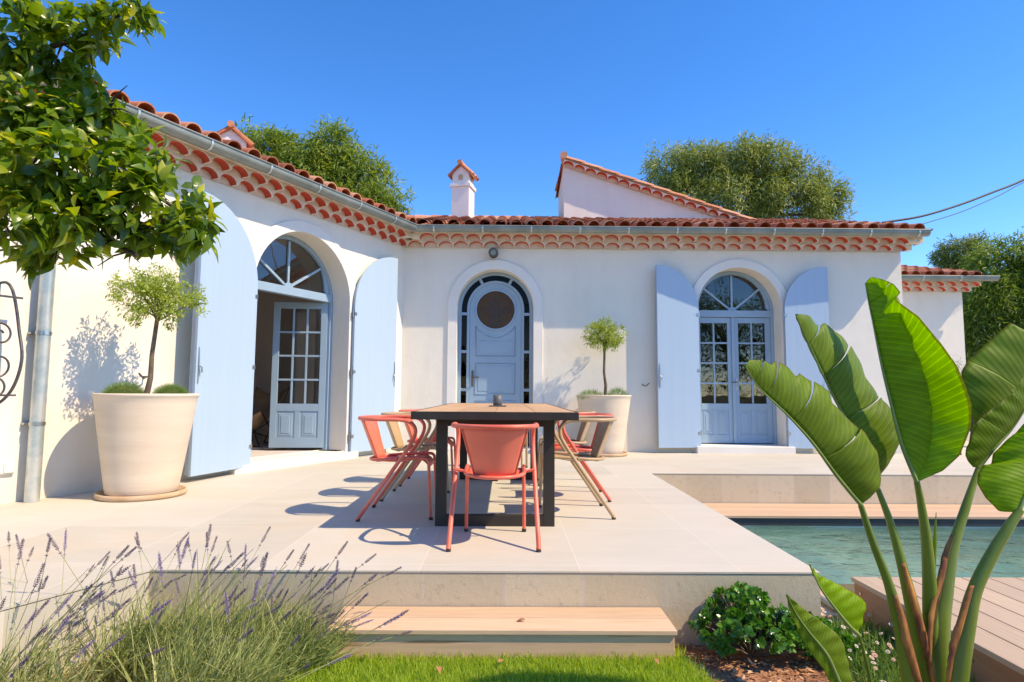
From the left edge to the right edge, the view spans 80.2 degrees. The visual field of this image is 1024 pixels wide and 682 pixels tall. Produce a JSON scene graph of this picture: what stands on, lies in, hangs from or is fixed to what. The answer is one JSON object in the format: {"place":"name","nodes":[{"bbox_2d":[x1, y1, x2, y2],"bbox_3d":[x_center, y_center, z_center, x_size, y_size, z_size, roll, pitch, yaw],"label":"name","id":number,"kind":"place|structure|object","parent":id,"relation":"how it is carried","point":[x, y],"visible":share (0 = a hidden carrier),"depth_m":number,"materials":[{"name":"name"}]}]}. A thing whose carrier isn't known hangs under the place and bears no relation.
{"place":"outdoors","nodes":[
{"label":"outdoors","id":0,"kind":"place"},
{"bbox_2d":[3,572,854,646],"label":"ground","id":1,"kind":"structure","parent":0,"point":[850,587],"depth_m":4.04,"materials":[{"name":"brown soil"}]},
{"bbox_2d":[234,112,417,214],"bbox_3d":[-4.747,-1.631,15.141,4.759,8.245,2.440,0,-5,-1],"label":"garden tree","id":2,"kind":"object","parent":1,"relation":"on","point":[323,156],"visible":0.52,"depth_m":14.99,"materials":[{"name":"green plant"}]},
{"bbox_2d":[39,641,897,681],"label":"mulch bed","id":3,"kind":"object","parent":1,"relation":"on","point":[761,669],"depth_m":2.79,"materials":[{"name":"brown wood"}]},
{"bbox_2d":[0,530,186,674],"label":"lavender plant","id":4,"kind":"object","parent":3,"relation":"on","point":[96,597],"visible":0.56,"depth_m":2.69,"materials":[{"name":"green plant"}]},
{"bbox_2d":[0,531,188,681],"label":"lavender plant","id":5,"kind":"object","parent":3,"relation":"on","point":[18,676],"visible":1,"depth_m":2.33,"materials":[{"name":"green plant"}]},
{"bbox_2d":[0,0,227,290],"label":"citrus tree","id":6,"kind":"object","parent":3,"relation":"on","point":[105,201],"visible":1,"depth_m":1.98,"materials":[{"name":"green plant"}]},
{"bbox_2d":[47,531,260,681],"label":"lavender plant","id":7,"kind":"object","parent":3,"relation":"on","point":[131,639],"visible":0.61,"depth_m":2.62,"materials":[{"name":"green plant"}]},
{"bbox_2d":[66,524,384,681],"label":"lavender plant","id":8,"kind":"object","parent":3,"relation":"on","point":[238,667],"visible":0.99,"depth_m":2.40,"materials":[{"name":"green plant"}]},
{"bbox_2d":[134,526,400,677],"bbox_3d":[-1.154,1.194,2.843,0.986,0.622,0.880,5,-7,-44],"label":"lavender plant","id":9,"kind":"object","parent":3,"relation":"on","point":[235,622],"visible":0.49,"depth_m":2.74,"materials":[{"name":"green plant"}]},
{"bbox_2d":[217,545,411,681],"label":"lavender plant","id":10,"kind":"object","parent":3,"relation":"on","point":[321,641],"visible":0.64,"depth_m":2.65,"materials":[{"name":"green plant"}]},
{"bbox_2d":[687,581,861,660],"bbox_3d":[1.240,1.340,2.896,0.785,0.318,0.409,0,-5,-1],"label":"jade leaved bush","id":11,"kind":"object","parent":3,"relation":"on","point":[748,621],"visible":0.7,"depth_m":2.85,"materials":[{"name":"green plant"}]},
{"bbox_2d":[744,277,1023,681],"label":"bird of paradise plant","id":12,"kind":"object","parent":3,"relation":"on","point":[937,399],"visible":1,"depth_m":2.16,"materials":[{"name":"green plant"}]},
{"bbox_2d":[822,610,976,681],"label":"daisy plant","id":13,"kind":"object","parent":3,"relation":"on","point":[876,641],"visible":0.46,"depth_m":2.77,"materials":[{"name":"green plant"}]},
{"bbox_2d":[0,81,999,503],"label":"villa","id":14,"kind":"object","parent":1,"relation":"on","point":[338,311],"visible":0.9,"depth_m":9.27,"materials":[{"name":"paint"}]},
{"bbox_2d":[0,461,15,474],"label":"wall socket","id":15,"kind":"object","parent":14,"relation":"attached to","point":[7,467],"depth_m":4.77,"materials":[{"name":"white plastic"}]},
{"bbox_2d":[252,387,289,446],"bbox_3d":[-3.717,1.108,9.012,0.696,0.861,0.654,-2,-5,24],"label":"butterfly chair","id":16,"kind":"object","parent":14,"relation":"in","point":[261,408],"visible":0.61,"depth_m":9.12,"materials":[{"name":"beige leather"}]},
{"bbox_2d":[258,235,332,449],"bbox_3d":[-2.870,0.030,7.713,0.095,2.787,1.576,-2,-5,27],"label":"window frame","id":17,"kind":"structure","parent":14,"relation":"in","point":[287,289],"depth_m":8.18,"materials":[{"name":"blue paint"}]},
{"bbox_2d":[269,302,327,447],"bbox_3d":[-2.907,0.454,8.302,0.720,1.980,0.048,1,-5,-5],"label":"french door","id":18,"kind":"structure","parent":14,"relation":"in","point":[291,425],"depth_m":8.25,"materials":[{"name":"blue paint"}]},
{"bbox_2d":[489,248,497,257],"bbox_3d":[-0.287,-1.357,9.391,0.148,0.154,0.181,0,-5,-1],"label":"wall lamp","id":19,"kind":"object","parent":14,"relation":"attached to","point":[493,252],"visible":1,"depth_m":9.31,"materials":[{"name":"grey metal"}]},
{"bbox_2d":[469,284,520,402],"bbox_3d":[-0.265,0.360,9.573,0.810,2.555,0.127,0,-5,-1],"label":"entrance door","id":20,"kind":"structure","parent":14,"relation":"in","point":[495,309],"depth_m":9.60,"materials":[{"name":"blue paint"}]},
{"bbox_2d":[699,317,733,442],"bbox_3d":[3.216,0.616,9.671,0.602,1.990,0.048,0,-5,-1],"label":"french door","id":21,"kind":"structure","parent":14,"relation":"in","point":[717,426],"depth_m":9.61,"materials":[{"name":"blue paint"}]},
{"bbox_2d":[698,271,776,444],"bbox_3d":[3.520,0.254,9.691,1.316,2.758,0.095,0,-5,-1],"label":"window frame","id":22,"kind":"structure","parent":14,"relation":"in","point":[730,312],"depth_m":9.73,"materials":[{"name":"blue paint"}]},
{"bbox_2d":[731,318,772,442],"bbox_3d":[3.792,0.618,9.644,0.657,1.990,0.102,0,-5,-1],"label":"french door","id":23,"kind":"structure","parent":14,"relation":"in","point":[754,421],"depth_m":9.61,"materials":[{"name":"blue paint"}]},
{"bbox_2d":[882,179,1023,222],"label":"overhead cable","id":24,"kind":"object","parent":14,"relation":"attached to","point":[957,205],"visible":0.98,"depth_m":10.39,"materials":[{"name":"black rubber"}]},
{"bbox_2d":[923,182,1023,223],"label":"overhead cable","id":25,"kind":"object","parent":14,"relation":"attached to","point":[974,206],"visible":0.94,"depth_m":10.37,"materials":[{"name":"black rubber"}]},
{"bbox_2d":[636,129,861,220],"bbox_3d":[8.729,-2.341,22.491,8.129,11.068,4.290,0,-5,-1],"label":"garden tree","id":26,"kind":"object","parent":1,"relation":"on","point":[724,176],"visible":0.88,"depth_m":21.91,"materials":[{"name":"green plant"}]},
{"bbox_2d":[820,590,840,618],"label":"wall","id":27,"kind":"structure","parent":1,"relation":"on","point":[829,611],"depth_m":3.41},
{"bbox_2d":[820,594,835,611],"bbox_3d":[1.834,1.533,3.754,0.065,0.036,0.701,0,-5,0],"label":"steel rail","id":28,"kind":"object","parent":27,"relation":"on","point":[823,599],"visible":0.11,"depth_m":3.50,"materials":[{"name":"metal"}]},
{"bbox_2d":[703,503,1023,519],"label":"pool coping","id":29,"kind":"object","parent":1,"relation":"on","point":[823,511],"depth_m":6.39,"materials":[{"name":"beige stone"}]},
{"bbox_2d":[740,525,1018,527],"bbox_3d":[6.059,2.305,5.088,8.750,1.138,2.100,0,-5,-1],"label":"pool basin","id":30,"kind":"object","parent":1,"relation":"in","point":[896,526],"depth_m":6.15,"materials":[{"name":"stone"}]},
{"bbox_2d":[728,518,1023,526],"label":"pool cover slot","id":31,"kind":"object","parent":30,"relation":"attached to","point":[852,522],"depth_m":6.14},
{"bbox_2d":[742,526,1023,583],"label":"pool water","id":32,"kind":"structure","parent":30,"relation":"in","point":[840,555],"depth_m":5.29,"materials":[{"name":"teal liquid"}]},
{"bbox_2d":[851,577,1023,681],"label":"pool deck","id":33,"kind":"structure","parent":1,"relation":"on","point":[998,653],"depth_m":2.86,"materials":[{"name":"wood"}]},
{"bbox_2d":[926,228,994,430],"bbox_3d":[15.137,-0.342,20.265,2.066,6.806,1.940,-3,-6,33],"label":"garden tree","id":34,"kind":"object","parent":1,"relation":"on","point":[943,258],"visible":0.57,"depth_m":20.30,"materials":[{"name":"green plant"}]},
{"bbox_2d":[956,226,1023,362],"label":"garden tree","id":35,"kind":"object","parent":1,"relation":"on","point":[996,308],"visible":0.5,"depth_m":15.92,"materials":[{"name":"green plant"}]},
{"bbox_2d":[998,414,1023,447],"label":"garden wall","id":36,"kind":"structure","parent":1,"relation":"on","point":[1020,423],"depth_m":10.40,"materials":[{"name":"white paint"}]},
{"bbox_2d":[0,441,997,610],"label":"terrace","id":37,"kind":"structure","parent":0,"point":[657,525],"depth_m":4.02,"materials":[{"name":"stone"}]},
{"bbox_2d":[91,393,199,501],"bbox_3d":[-3.147,0.883,5.213,0.802,0.866,0.802,0,-5,-1],"label":"planter","id":38,"kind":"object","parent":37,"relation":"on","point":[143,440],"visible":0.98,"depth_m":4.93,"materials":[{"name":"ceramic"}]},
{"bbox_2d":[101,380,144,393],"bbox_3d":[-3.306,0.411,5.189,0.383,0.179,0.383,0,-5,-1],"label":"cushion plant","id":39,"kind":"object","parent":38,"relation":"on","point":[126,388],"visible":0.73,"depth_m":5.13,"materials":[{"name":"green plant"}]},
{"bbox_2d":[105,262,209,393],"bbox_3d":[-3.083,-0.078,5.264,0.797,1.219,0.676,5,-7,-43],"label":"standard tree","id":40,"kind":"object","parent":38,"relation":"on","point":[155,292],"visible":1,"depth_m":5.24,"materials":[{"name":"green plant"}]},
{"bbox_2d":[151,382,188,393],"bbox_3d":[-2.939,0.422,5.235,0.331,0.153,0.334,0,-5,-1],"label":"cushion plant","id":41,"kind":"object","parent":38,"relation":"on","point":[171,389],"visible":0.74,"depth_m":5.18,"materials":[{"name":"green plant"}]},
{"bbox_2d":[355,415,435,521],"bbox_3d":[-0.847,0.917,4.491,0.583,0.720,0.540,0,-5,-1],"label":"armchair","id":42,"kind":"object","parent":37,"relation":"on","point":[371,427],"visible":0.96,"depth_m":4.39,"materials":[{"name":"metal"}]},
{"bbox_2d":[379,412,449,501],"bbox_3d":[-0.845,0.982,5.264,0.583,0.720,0.540,0,-5,1],"label":"armchair","id":43,"kind":"object","parent":37,"relation":"on","point":[395,433],"visible":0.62,"depth_m":5.34,"materials":[{"name":"metal"}]},
{"bbox_2d":[398,409,457,486],"bbox_3d":[-0.843,1.048,6.056,0.583,0.720,0.540,0,-5,-1],"label":"armchair","id":44,"kind":"object","parent":37,"relation":"on","point":[409,428],"visible":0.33,"depth_m":5.94,"materials":[{"name":"metal"}]},
{"bbox_2d":[446,422,540,551],"bbox_3d":[-0.104,0.855,3.683,0.540,0.720,0.583,0,-5,-1],"label":"armchair","id":45,"kind":"object","parent":37,"relation":"on","point":[494,452],"visible":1,"depth_m":3.51,"materials":[{"name":"metal"}]},
{"bbox_2d":[411,403,578,526],"bbox_3d":[-0.125,0.956,5.278,1.065,0.773,2.920,0,-5,-1],"label":"dining table","id":46,"kind":"object","parent":37,"relation":"on","point":[544,416],"visible":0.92,"depth_m":4.10,"materials":[{"name":"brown wood"}]},
{"bbox_2d":[489,395,505,406],"bbox_3d":[-0.125,0.521,5.304,0.150,0.098,0.140,0,-5,-1],"label":"candle cup","id":47,"kind":"object","parent":46,"relation":"on","point":[497,400],"visible":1,"depth_m":5.27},
{"bbox_2d":[0,474,991,681],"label":"terrace riser","id":48,"kind":"object","parent":37,"relation":"attached to","point":[679,600],"visible":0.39,"depth_m":3.06,"materials":[{"name":"stone"}]},
{"bbox_2d":[521,434,527,467],"bbox_3d":[-0.076,1.138,7.067,0.540,0.720,0.583,0,-5,-1],"label":"armchair","id":49,"kind":"object","parent":37,"relation":"on","point":[526,453],"visible":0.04,"depth_m":7.11,"materials":[{"name":"metal"}]},
{"bbox_2d":[537,410,595,485],"bbox_3d":[0.541,1.058,6.059,0.583,0.720,0.540,0,-5,-1],"label":"armchair","id":50,"kind":"object","parent":37,"relation":"on","point":[583,429],"visible":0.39,"depth_m":6.13,"materials":[{"name":"metal"}]},
{"bbox_2d":[538,415,616,519],"bbox_3d":[0.501,0.936,4.609,0.583,0.720,0.540,1,-5,-2],"label":"armchair","id":51,"kind":"object","parent":37,"relation":"on","point":[603,429],"visible":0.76,"depth_m":4.53,"materials":[{"name":"metal"}]},
{"bbox_2d":[555,413,612,501],"bbox_3d":[0.589,0.995,5.304,0.583,0.720,0.540,0,-5,0],"label":"armchair","id":52,"kind":"object","parent":37,"relation":"on","point":[582,448],"visible":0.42,"depth_m":5.12,"materials":[{"name":"metal"}]},
{"bbox_2d":[576,395,630,456],"bbox_3d":[1.336,1.219,8.853,0.802,0.866,0.802,0,-5,-1],"label":"planter","id":53,"kind":"object","parent":37,"relation":"on","point":[617,406],"visible":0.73,"depth_m":8.56,"materials":[{"name":"ceramic"}]},
{"bbox_2d":[576,388,603,399],"bbox_3d":[1.142,0.778,8.773,0.475,0.232,0.485,0,-5,-1],"label":"underplanting","id":54,"kind":"object","parent":53,"relation":"on","point":[593,392],"visible":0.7,"depth_m":8.72,"materials":[{"name":"green plant"}]},
{"bbox_2d":[581,316,630,394],"bbox_3d":[1.375,0.246,8.956,0.756,1.246,0.627,0,-5,-1],"label":"standard tree","id":55,"kind":"object","parent":53,"relation":"on","point":[600,331],"visible":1,"depth_m":8.90,"materials":[{"name":"green plant"}]},
{"bbox_2d":[605,385,631,399],"bbox_3d":[1.513,0.764,8.765,0.419,0.268,0.422,0,-5,-1],"label":"underplanting","id":56,"kind":"object","parent":53,"relation":"on","point":[619,390],"visible":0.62,"depth_m":8.73,"materials":[{"name":"green plant"}]},
{"bbox_2d":[282,644,720,681],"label":"lawn","id":57,"kind":"structure","parent":0,"point":[507,674],"depth_m":2.64,"materials":[{"name":"plant"}]},
{"bbox_2d":[327,606,676,663],"bbox_3d":[-0.046,1.409,2.888,1.585,0.183,0.301,0,-5,-1],"label":"timber step","id":58,"kind":"object","parent":57,"relation":"on","point":[547,631],"visible":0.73,"depth_m":2.76,"materials":[{"name":"beige wood"}]},
{"bbox_2d":[0,0,1023,325],"label":"sky","id":59,"kind":"structure","parent":0,"point":[920,103],"materials":[{"name":"blue"}]}
]}

